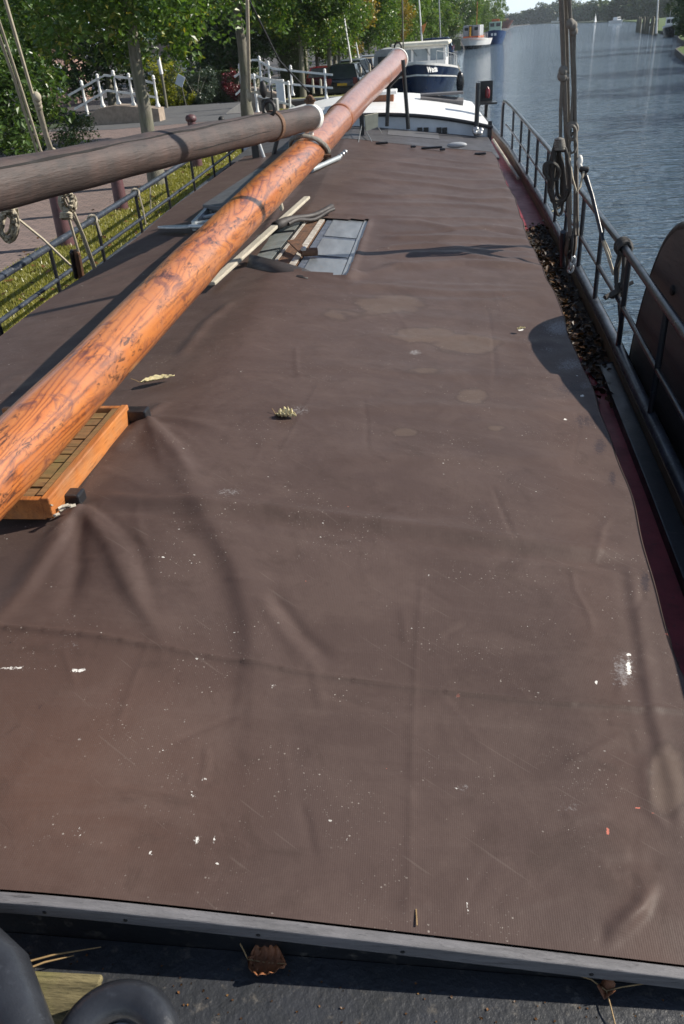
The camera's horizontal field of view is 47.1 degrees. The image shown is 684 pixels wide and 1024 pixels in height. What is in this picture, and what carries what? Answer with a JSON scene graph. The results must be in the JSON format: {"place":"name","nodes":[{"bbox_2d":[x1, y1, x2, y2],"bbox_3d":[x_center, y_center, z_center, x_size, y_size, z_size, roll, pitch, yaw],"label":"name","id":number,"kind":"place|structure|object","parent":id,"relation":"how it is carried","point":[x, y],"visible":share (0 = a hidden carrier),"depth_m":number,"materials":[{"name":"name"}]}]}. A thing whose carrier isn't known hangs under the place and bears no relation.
{"place":"outdoors","nodes":[
{"label":"outdoors","id":0,"kind":"place"},
{"bbox_2d":[5,122,78,136],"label":"garden soil","id":1,"kind":"structure","parent":0,"point":[52,126],"depth_m":29.99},
{"bbox_2d":[0,0,75,155],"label":"tall bush","id":2,"kind":"object","parent":1,"relation":"on","point":[50,78],"visible":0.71,"depth_m":18.77,"materials":[{"name":"green plant"}]},
{"bbox_2d":[0,103,99,156],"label":"bush","id":3,"kind":"object","parent":1,"relation":"on","point":[70,139],"visible":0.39,"depth_m":21.24,"materials":[{"name":"green plant"}]},
{"bbox_2d":[3,40,91,109],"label":"brick house","id":4,"kind":"structure","parent":0,"point":[71,102],"depth_m":52.15,"materials":[{"name":"brick"}]},
{"bbox_2d":[0,112,261,271],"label":"brick road","id":5,"kind":"structure","parent":0,"point":[37,217],"depth_m":13.92,"materials":[{"name":"brick"}]},
{"bbox_2d":[67,70,165,125],"bbox_3d":[-8.447,-15.267,29.085,3.450,1.951,0.750,-1,31,6],"label":"bridge railing","id":6,"kind":"object","parent":5,"relation":"on","point":[119,113],"visible":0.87,"depth_m":28.97,"materials":[{"name":"white paint"}]},
{"bbox_2d":[0,92,343,332],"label":"lawn","id":7,"kind":"structure","parent":0,"point":[315,95],"depth_m":11.65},
{"bbox_2d":[49,196,74,246],"bbox_3d":[-3.955,-4.249,10.938,0.240,1.090,0.240,-1,31,6],"label":"mooring post","id":8,"kind":"object","parent":7,"relation":"on","point":[62,227],"visible":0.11,"depth_m":10.97,"materials":[{"name":"purple paint"}]},
{"bbox_2d":[0,153,234,301],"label":"fallen leaves","id":9,"kind":"object","parent":7,"relation":"on","point":[96,262],"visible":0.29,"depth_m":10.88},
{"bbox_2d":[111,179,128,211],"bbox_3d":[-3.790,-5.610,13.152,0.240,1.090,0.240,-1,31,6],"label":"mooring post","id":10,"kind":"object","parent":7,"relation":"on","point":[118,191],"visible":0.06,"depth_m":13.20,"materials":[{"name":"purple paint"}]},
{"bbox_2d":[0,0,261,185],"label":"lime tree","id":11,"kind":"object","parent":7,"relation":"on","point":[126,16],"visible":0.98,"depth_m":14.02,"materials":[{"name":"green plant"}]},
{"bbox_2d":[185,114,202,166],"bbox_3d":[-3.245,-8.131,17.225,0.240,1.090,0.240,-1,31,6],"label":"mooring post","id":12,"kind":"object","parent":7,"relation":"on","point":[191,119],"visible":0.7,"depth_m":16.97,"materials":[{"name":"metal"}]},
{"bbox_2d":[139,0,303,115],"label":"lime tree","id":13,"kind":"object","parent":7,"relation":"on","point":[245,103],"visible":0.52,"depth_m":21.80,"materials":[{"name":"green plant"}]},
{"bbox_2d":[251,74,294,111],"bbox_3d":[-2.763,-15.914,29.686,1.914,1.467,0.187,-1,31,6],"label":"canal railing","id":14,"kind":"object","parent":7,"relation":"on","point":[289,104],"visible":0.84,"depth_m":29.62,"materials":[{"name":"metal"}]},
{"bbox_2d":[243,0,350,96],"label":"lime tree","id":15,"kind":"object","parent":7,"relation":"on","point":[300,23],"visible":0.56,"depth_m":38.30,"materials":[{"name":"green plant"}]},
{"bbox_2d":[279,13,351,93],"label":"lime tree","id":16,"kind":"object","parent":7,"relation":"on","point":[321,54],"visible":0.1,"depth_m":44.84,"materials":[{"name":"green plant"}]},
{"bbox_2d":[306,65,337,94],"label":"parked car","id":17,"kind":"object","parent":7,"relation":"on","point":[317,77],"visible":0.34,"depth_m":43.68,"materials":[{"name":"red paint"}]},
{"bbox_2d":[287,0,374,76],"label":"lime tree","id":18,"kind":"object","parent":7,"relation":"on","point":[354,7],"visible":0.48,"depth_m":40.37,"materials":[{"name":"green plant"}]},
{"bbox_2d":[311,1,374,64],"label":"lime tree","id":19,"kind":"object","parent":7,"relation":"on","point":[351,42],"visible":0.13,"depth_m":50.38,"materials":[{"name":"green plant"}]},
{"bbox_2d":[326,62,368,95],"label":"parked car","id":20,"kind":"object","parent":7,"relation":"on","point":[345,78],"visible":0.57,"depth_m":40.86,"materials":[{"name":"black paint"}]},
{"bbox_2d":[339,58,374,71],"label":"parked car","id":21,"kind":"object","parent":7,"relation":"on","point":[365,63],"visible":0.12,"depth_m":47.37,"materials":[{"name":"silver metal"}]},
{"bbox_2d":[346,0,380,57],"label":"lime tree","id":22,"kind":"object","parent":7,"relation":"on","point":[372,20],"visible":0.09,"depth_m":55.64,"materials":[{"name":"green plant"}]},
{"bbox_2d":[358,0,401,54],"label":"lime tree","id":23,"kind":"object","parent":7,"relation":"on","point":[382,14],"visible":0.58,"depth_m":61.81,"materials":[{"name":"green plant"}]},
{"bbox_2d":[371,0,407,48],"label":"lime tree","id":24,"kind":"object","parent":7,"relation":"on","point":[395,33],"visible":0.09,"depth_m":68.28,"materials":[{"name":"green plant"}]},
{"bbox_2d":[379,0,416,43],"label":"lime tree","id":25,"kind":"object","parent":7,"relation":"on","point":[408,9],"visible":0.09,"depth_m":75.64,"materials":[{"name":"green plant"}]},
{"bbox_2d":[396,0,424,41],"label":"lime tree","id":26,"kind":"object","parent":7,"relation":"on","point":[416,22],"visible":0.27,"depth_m":84.16,"materials":[{"name":"green plant"}]},
{"bbox_2d":[410,0,438,40],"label":"lime tree","id":27,"kind":"object","parent":7,"relation":"on","point":[427,14],"visible":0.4,"depth_m":93.12,"materials":[{"name":"green plant"}]},
{"bbox_2d":[411,0,446,41],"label":"lime tree","id":28,"kind":"object","parent":7,"relation":"on","point":[437,32],"visible":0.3,"depth_m":103.65,"materials":[{"name":"green plant"}]},
{"bbox_2d":[423,37,454,55],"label":"parked car","id":29,"kind":"object","parent":7,"relation":"on","point":[451,47],"visible":0.19,"depth_m":81.11,"materials":[{"name":"blue paint"}]},
{"bbox_2d":[144,12,236,84],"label":"brick house","id":30,"kind":"structure","parent":0,"point":[159,54],"depth_m":70.46,"materials":[{"name":"brick"}]},
{"bbox_2d":[49,64,332,131],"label":"lane","id":31,"kind":"structure","parent":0,"point":[170,121],"depth_m":28.66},
{"bbox_2d":[142,55,186,99],"bbox_3d":[-8.069,-19.765,35.937,1.940,2.137,2.070,-1,31,6],"label":"yellow shrub","id":32,"kind":"object","parent":31,"relation":"on","point":[166,66],"visible":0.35,"depth_m":35.58,"materials":[{"name":"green plant"}]},
{"bbox_2d":[149,84,197,106],"bbox_3d":[-7.741,-18.762,35.376,2.418,0.980,1.431,-1,31,6],"label":"green shrub","id":33,"kind":"object","parent":31,"relation":"on","point":[173,100],"visible":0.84,"depth_m":35.33,"materials":[{"name":"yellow plant"}]},
{"bbox_2d":[168,58,219,104],"bbox_3d":[-6.687,-19.549,35.613,2.399,1.946,2.249,-1,31,6],"label":"round bush","id":34,"kind":"object","parent":31,"relation":"on","point":[200,98],"visible":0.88,"depth_m":35.41,"materials":[{"name":"green plant"}]},
{"bbox_2d":[151,67,259,105],"bbox_3d":[-6.503,-20.456,37.896,5.287,1.536,1.200,-1,31,6],"label":"hedge","id":35,"kind":"object","parent":31,"relation":"on","point":[221,96],"visible":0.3,"depth_m":37.48,"materials":[{"name":"green plant"}]},
{"bbox_2d":[220,68,251,100],"bbox_3d":[-4.835,-19.697,36.158,1.560,1.400,1.160,-1,31,6],"label":"purple shrub","id":36,"kind":"object","parent":31,"relation":"on","point":[233,88],"visible":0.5,"depth_m":35.99,"materials":[{"name":"red plant"}]},
{"bbox_2d":[5,24,529,129],"bbox_3d":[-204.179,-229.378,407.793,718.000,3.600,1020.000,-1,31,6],"label":"quay","id":37,"kind":"structure","parent":0,"point":[93,105],"depth_m":63.42,"materials":[{"name":"brick"}]},
{"bbox_2d":[5,5,60,115],"bbox_3d":[-16.855,-23.395,35.710,7.667,9.798,8.194,-1,31,6],"label":"garden tree","id":38,"kind":"object","parent":37,"relation":"on","point":[34,73],"visible":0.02,"depth_m":36.63,"materials":[{"name":"green plant"}]},
{"bbox_2d":[35,0,167,105],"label":"garden tree","id":39,"kind":"object","parent":37,"relation":"on","point":[87,71],"visible":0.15,"depth_m":35.93,"materials":[{"name":"green plant"}]},
{"bbox_2d":[175,74,185,104],"bbox_3d":[-7.085,-18.619,34.692,0.500,1.344,0.087,-1,31,6],"label":"garden sign","id":40,"kind":"object","parent":37,"relation":"on","point":[180,79],"visible":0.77,"depth_m":34.46,"materials":[{"name":"metal"}]},
{"bbox_2d":[164,102,240,117],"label":"bridge deck","id":41,"kind":"structure","parent":37,"relation":"on","point":[201,110],"depth_m":31.36,"materials":[{"name":"concrete"}]},
{"bbox_2d":[157,57,167,107],"bbox_3d":[-7.370,-17.558,32.281,0.186,2.030,0.150,-1,31,6],"label":"white post","id":42,"kind":"object","parent":41,"relation":"on","point":[162,80],"visible":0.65,"depth_m":32.17,"materials":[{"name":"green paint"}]},
{"bbox_2d":[251,56,332,111],"bbox_3d":[-2.155,-18.239,33.657,3.582,2.479,0.930,-1,31,6],"label":"bridge railing","id":43,"kind":"object","parent":41,"relation":"attached to","point":[279,93],"visible":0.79,"depth_m":33.54,"materials":[{"name":"metal"}]},
{"bbox_2d":[155,3,253,74],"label":"garden tree","id":44,"kind":"object","parent":37,"relation":"on","point":[190,55],"visible":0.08,"depth_m":51.93,"materials":[{"name":"green plant"}]},
{"bbox_2d":[160,0,290,88],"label":"garden tree","id":45,"kind":"object","parent":37,"relation":"on","point":[209,51],"visible":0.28,"depth_m":41.68,"materials":[{"name":"green plant"}]},
{"bbox_2d":[261,85,278,112],"bbox_3d":[-2.515,-14.263,27.304,0.550,1.056,0.530,-1,31,6],"label":"bicycle","id":46,"kind":"object","parent":37,"relation":"on","point":[269,106],"visible":0.41,"depth_m":27.20,"materials":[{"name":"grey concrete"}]},
{"bbox_2d":[251,32,325,67],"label":"garden tree","id":47,"kind":"object","parent":37,"relation":"on","point":[269,54],"visible":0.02,"depth_m":64.41,"materials":[{"name":"green plant"}]},
{"bbox_2d":[275,33,309,97],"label":"hedge","id":48,"kind":"object","parent":37,"relation":"on","point":[291,58],"visible":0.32,"depth_m":43.58,"materials":[{"name":"green plant"}]},
{"bbox_2d":[428,1,456,37],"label":"lime tree","id":49,"kind":"object","parent":37,"relation":"on","point":[449,14],"visible":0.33,"depth_m":115.71,"materials":[{"name":"green plant"}]},
{"bbox_2d":[432,0,464,37],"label":"quay tree","id":50,"kind":"object","parent":37,"relation":"on","point":[457,25],"visible":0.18,"depth_m":133.73,"materials":[{"name":"green plant"}]},
{"bbox_2d":[443,0,473,37],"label":"quay tree","id":51,"kind":"object","parent":37,"relation":"on","point":[463,8],"visible":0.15,"depth_m":154.33,"materials":[{"name":"green plant"}]},
{"bbox_2d":[460,0,487,33],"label":"quay tree","id":52,"kind":"object","parent":37,"relation":"on","point":[473,16],"visible":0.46,"depth_m":175.92,"materials":[{"name":"green plant"}]},
{"bbox_2d":[466,0,494,31],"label":"quay tree","id":53,"kind":"object","parent":37,"relation":"on","point":[484,14],"visible":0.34,"depth_m":199.92,"materials":[{"name":"green plant"}]},
{"bbox_2d":[479,0,506,35],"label":"quay tree","id":54,"kind":"object","parent":37,"relation":"on","point":[495,10],"visible":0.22,"depth_m":217.29,"materials":[{"name":"green plant"}]},
{"bbox_2d":[484,0,508,29],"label":"quay tree","id":55,"kind":"object","parent":37,"relation":"on","point":[506,9],"visible":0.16,"depth_m":253.32,"materials":[{"name":"green plant"}]},
{"bbox_2d":[0,22,683,960],"bbox_3d":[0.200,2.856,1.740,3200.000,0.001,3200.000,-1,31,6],"label":"water","id":56,"kind":"structure","parent":0,"point":[630,114],"depth_m":29.25,"materials":[{"name":"blue liquid"}]},
{"bbox_2d":[0,80,683,1023],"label":"sailing barge","id":57,"kind":"object","parent":56,"relation":"on","point":[152,954],"visible":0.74,"depth_m":1.66,"materials":[{"name":"black paint"}]},
{"bbox_2d":[0,208,19,243],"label":"rope coil","id":58,"kind":"object","parent":57,"relation":"hanging from","point":[12,215],"visible":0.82,"depth_m":6.48,"materials":[{"name":"fabric"}]},
{"bbox_2d":[19,218,71,267],"bbox_3d":[-2.512,-2.277,6.722,0.420,0.544,0.036,-26,37,-31],"label":"slanting rope","id":59,"kind":"object","parent":58,"relation":"hanging from","point":[46,242],"visible":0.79,"depth_m":6.68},
{"bbox_2d":[0,0,95,278],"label":"rope tackle","id":60,"kind":"object","parent":57,"relation":"attached to","point":[76,263],"visible":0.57,"depth_m":5.69,"materials":[{"name":"fabric"}]},
{"bbox_2d":[58,193,77,219],"bbox_3d":[-2.186,-2.463,6.293,0.158,0.259,0.297,-24,36,-29],"label":"rope coil","id":61,"kind":"object","parent":60,"relation":"hanging from","point":[67,212],"visible":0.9,"depth_m":6.27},
{"bbox_2d":[31,947,100,961],"bbox_3d":[-0.606,0.938,1.657,0.188,0.013,0.006,-10,32,-9],"label":"grass stalk","id":62,"kind":"object","parent":57,"relation":"on","point":[43,957],"depth_m":1.66,"materials":[{"name":"brown plant"}]},
{"bbox_2d":[0,42,407,520],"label":"boom","id":63,"kind":"object","parent":57,"relation":"on","point":[45,419],"visible":0.95,"depth_m":3.59,"materials":[{"name":"brown wood"}]},
{"bbox_2d":[0,95,323,211],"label":"weathered spar","id":64,"kind":"object","parent":63,"relation":"on","point":[28,178],"visible":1,"depth_m":4.31,"materials":[{"name":"wood"}]},
{"bbox_2d":[245,0,266,101],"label":"upright rope","id":65,"kind":"object","parent":64,"relation":"attached to","point":[262,89],"visible":1,"depth_m":5.85,"materials":[{"name":"fabric"}]},
{"bbox_2d":[249,0,308,92],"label":"wire stay","id":66,"kind":"object","parent":64,"relation":"on","point":[287,69],"visible":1,"depth_m":6.56,"materials":[{"name":"metal"}]},
{"bbox_2d":[288,134,330,162],"bbox_3d":[-0.285,-3.313,7.157,0.375,0.324,0.728,-1,31,6],"label":"rope collar","id":67,"kind":"object","parent":63,"relation":"attached to","point":[327,149],"visible":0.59,"depth_m":6.90,"materials":[{"name":"fabric"}]},
{"bbox_2d":[240,943,286,975],"bbox_3d":[-0.166,0.946,1.669,0.076,0.032,0.088,-17,34,-20],"label":"fallen leaf","id":68,"kind":"object","parent":57,"relation":"on","point":[264,960],"visible":0.99,"depth_m":1.67,"materials":[{"name":"plant"}]},
{"bbox_2d":[251,140,278,157],"bbox_3d":[-1.043,-4.924,10.733,0.369,0.621,0.255,-1,31,6],"label":"bitt post","id":69,"kind":"object","parent":57,"relation":"on","point":[257,150],"visible":0.22,"depth_m":10.70,"materials":[{"name":"metal"}]},
{"bbox_2d":[0,138,683,964],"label":"tarpaulin","id":70,"kind":"object","parent":57,"relation":"on","point":[374,632],"visible":0.81,"depth_m":2.41,"materials":[{"name":"fabric"}]},
{"bbox_2d":[2,405,128,518],"bbox_3d":[-1.223,-0.214,3.079,0.641,0.088,0.836,-1,31,6],"label":"boom chock","id":71,"kind":"object","parent":70,"relation":"on","point":[78,459],"visible":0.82,"depth_m":2.94,"materials":[{"name":"wood"}]},
{"bbox_2d":[64,488,86,504],"bbox_3d":[-1.154,-0.053,2.867,0.440,0.055,0.062,1,32,7],"label":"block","id":72,"kind":"object","parent":70,"relation":"on","point":[76,496],"visible":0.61,"depth_m":2.82,"materials":[{"name":"black paint"}]},
{"bbox_2d":[127,406,150,422],"bbox_3d":[-1.052,-0.423,3.411,0.440,0.055,0.062,1,32,7],"label":"batten","id":73,"kind":"object","parent":70,"relation":"on","point":[135,413],"visible":0.28,"depth_m":3.36,"materials":[{"name":"black paint"}]},
{"bbox_2d":[133,374,174,382],"bbox_3d":[-0.908,-0.641,3.775,0.205,0.024,0.055,-13,32,-14],"label":"fallen leaf","id":74,"kind":"object","parent":70,"relation":"on","point":[155,378],"visible":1,"depth_m":3.79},
{"bbox_2d":[158,224,202,228],"bbox_3d":[-1.188,-2.467,6.775,1.223,0.120,0.100,19,38,32],"label":"oar","id":75,"kind":"object","parent":70,"relation":"on","point":[193,226],"visible":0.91,"depth_m":6.90,"materials":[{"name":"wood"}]},
{"bbox_2d":[191,208,216,230],"bbox_3d":[-1.111,-2.786,7.271,0.397,0.137,0.942,-1,31,6],"label":"aluminium ladder","id":76,"kind":"object","parent":70,"relation":"on","point":[203,215],"visible":0.26,"depth_m":7.15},
{"bbox_2d":[203,168,264,210],"bbox_3d":[-0.980,-3.272,7.945,0.527,0.112,2.393,0,32,7],"label":"dark board","id":77,"kind":"object","parent":70,"relation":"on","point":[219,201],"visible":0.37,"depth_m":7.69,"materials":[{"name":"wood"}]},
{"bbox_2d":[209,196,309,284],"bbox_3d":[-0.635,-2.226,6.160,0.155,0.151,2.663,3,32,12],"label":"wooden batten","id":78,"kind":"object","parent":70,"relation":"on","point":[232,264],"visible":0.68,"depth_m":5.83,"materials":[{"name":"wood"}]},
{"bbox_2d":[272,407,296,416],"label":"fallen leaf","id":79,"kind":"object","parent":70,"relation":"on","point":[285,412],"visible":1,"depth_m":3.40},
{"bbox_2d":[257,218,368,274],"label":"hatch boards","id":80,"kind":"object","parent":70,"relation":"attached to","point":[334,241],"visible":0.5,"depth_m":6.08,"materials":[{"name":"grey paint"}]},
{"bbox_2d":[287,239,317,256],"bbox_3d":[-0.287,-1.936,5.754,0.136,0.083,0.311,-15,33,-17],"label":"hatch clamp","id":81,"kind":"object","parent":80,"relation":"on","point":[299,248],"visible":1,"depth_m":5.66,"materials":[{"name":"wood"}]},
{"bbox_2d":[311,149,347,171],"bbox_3d":[-0.144,-4.078,9.097,0.057,0.113,0.977,10,34,22],"label":"metal tube","id":82,"kind":"object","parent":70,"relation":"on","point":[331,160],"visible":0.98,"depth_m":9.08,"materials":[{"name":"metal"}]},
{"bbox_2d":[358,113,381,141],"bbox_3d":[0.387,-5.431,11.076,0.317,0.302,1.101,-1,31,6],"label":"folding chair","id":83,"kind":"object","parent":70,"relation":"on","point":[371,121],"visible":0.96,"depth_m":11.34,"materials":[{"name":"fabric"}]},
{"bbox_2d":[29,953,682,1023],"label":"deck grit","id":84,"kind":"object","parent":57,"relation":"on","point":[415,983],"visible":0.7,"depth_m":1.61,"materials":[{"name":"gravel"}]},
{"bbox_2d":[385,60,409,128],"bbox_3d":[0.833,-6.307,11.884,0.388,0.935,0.060,-1,31,6],"label":"boom crutch","id":85,"kind":"object","parent":57,"relation":"on","point":[402,73],"visible":0.97,"depth_m":11.87,"materials":[{"name":"black paint"}]},
{"bbox_2d":[492,139,519,179],"bbox_3d":[2.708,-5.931,13.097,0.044,0.164,3.664,-1,31,5],"label":"boat pole","id":86,"kind":"object","parent":57,"relation":"on","point":[507,161],"visible":1,"depth_m":12.69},
{"bbox_2d":[526,224,606,385],"bbox_3d":[1.929,-2.131,7.292,0.402,0.080,4.904,0,32,7],"label":"leaf mould","id":87,"kind":"object","parent":57,"relation":"on","point":[579,304],"visible":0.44,"depth_m":6.71,"materials":[{"name":"plant"}]},
{"bbox_2d":[557,0,578,273],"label":"rope tackle","id":88,"kind":"object","parent":57,"relation":"attached to","point":[568,243],"visible":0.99,"depth_m":5.59,"materials":[{"name":"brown fabric"}]},
{"bbox_2d":[542,137,571,216],"bbox_3d":[1.619,-2.490,5.858,0.346,0.603,0.203,-28,38,-33],"label":"rope coil","id":89,"kind":"object","parent":88,"relation":"hanging from","point":[556,167],"visible":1,"depth_m":5.83,"materials":[{"name":"fabric"}]},
{"bbox_2d":[525,220,612,407],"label":"leaf litter","id":90,"kind":"object","parent":57,"relation":"on","point":[547,261],"visible":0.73,"depth_m":6.50,"materials":[{"name":"brown plant"}]},
{"bbox_2d":[569,155,613,274],"bbox_3d":[1.852,-2.210,5.830,0.146,0.754,0.663,-9,32,-8],"label":"iron strut","id":91,"kind":"object","parent":57,"relation":"attached to","point":[583,170],"visible":1,"depth_m":5.85,"materials":[{"name":"black paint"}]},
{"bbox_2d":[583,977,642,1023],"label":"dry leaf stalk","id":92,"kind":"object","parent":57,"relation":"on","point":[606,988],"visible":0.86,"depth_m":1.62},
{"bbox_2d":[603,236,633,318],"bbox_3d":[1.945,-1.601,5.521,0.216,0.645,0.159,-1,31,6],"label":"rope lashing","id":93,"kind":"object","parent":57,"relation":"attached to","point":[620,242],"visible":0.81,"depth_m":5.46,"materials":[{"name":"fabric"}]},
{"bbox_2d":[629,221,683,465],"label":"leeboard","id":94,"kind":"object","parent":57,"relation":"attached to","point":[666,275],"visible":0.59,"depth_m":4.72,"materials":[{"name":"brown wood"}]},
{"bbox_2d":[373,47,407,88],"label":"car","id":95,"kind":"object","parent":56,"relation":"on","point":[380,55],"visible":0.07,"depth_m":48.59,"materials":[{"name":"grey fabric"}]},
{"bbox_2d":[391,0,463,96],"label":"motor yacht","id":96,"kind":"object","parent":56,"relation":"on","point":[429,69],"visible":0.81,"depth_m":38.66,"materials":[{"name":"blue paint"}]},
{"bbox_2d":[413,49,427,60],"bbox_3d":[3.945,-22.930,39.364,0.735,0.540,0.030,2,32,9],"label":"window","id":97,"kind":"structure","parent":96,"relation":"in","point":[422,55],"depth_m":39.35,"materials":[{"name":"grey glass"}]},
{"bbox_2d":[430,48,442,59],"bbox_3d":[4.747,-22.909,39.236,0.686,0.540,0.030,2,32,9],"label":"window","id":98,"kind":"structure","parent":96,"relation":"in","point":[432,50],"depth_m":39.23,"materials":[{"name":"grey glass"}]},
{"bbox_2d":[461,2,491,49],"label":"tug","id":99,"kind":"object","parent":56,"relation":"on","point":[473,37],"visible":0.92,"depth_m":126.18,"materials":[{"name":"white paint"}]},
{"bbox_2d":[485,19,505,43],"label":"blue boat","id":100,"kind":"object","parent":56,"relation":"on","point":[496,33],"visible":0.75,"depth_m":145.94,"materials":[{"name":"paint"}]},
{"bbox_2d":[662,11,676,36],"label":"moored cruiser","id":101,"kind":"object","parent":56,"relation":"on","point":[668,30],"visible":0.52,"depth_m":116.39,"materials":[{"name":"white paint"}]},
{"bbox_2d":[88,0,610,45],"label":"sky","id":102,"kind":"structure","parent":0,"point":[514,6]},
{"bbox_2d":[510,17,666,25],"bbox_3d":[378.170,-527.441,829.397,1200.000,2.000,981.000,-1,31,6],"label":"bank","id":103,"kind":"structure","parent":0,"point":[592,21],"depth_m":517.04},
{"bbox_2d":[494,0,676,24],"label":"wood","id":104,"kind":"object","parent":103,"relation":"on","point":[606,10],"visible":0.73,"depth_m":515.13,"materials":[{"name":"green plant"}]},
{"bbox_2d":[622,18,683,53],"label":"bank","id":105,"kind":"structure","parent":0,"point":[661,23],"depth_m":208.58,"materials":[{"name":"green plant"}]},
{"bbox_2d":[662,0,679,22],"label":"tree","id":106,"kind":"object","parent":105,"relation":"on","point":[668,7],"visible":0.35,"depth_m":142.50,"materials":[{"name":"green plant"}]},
{"bbox_2d":[661,31,683,61],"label":"bank edging","id":107,"kind":"object","parent":105,"relation":"on","point":[679,54],"visible":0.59,"depth_m":68.19,"materials":[{"name":"brick"}]},
{"bbox_2d":[672,0,683,36],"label":"tree","id":108,"kind":"object","parent":105,"relation":"on","point":[679,27],"visible":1,"depth_m":76.07,"materials":[{"name":"green plant"}]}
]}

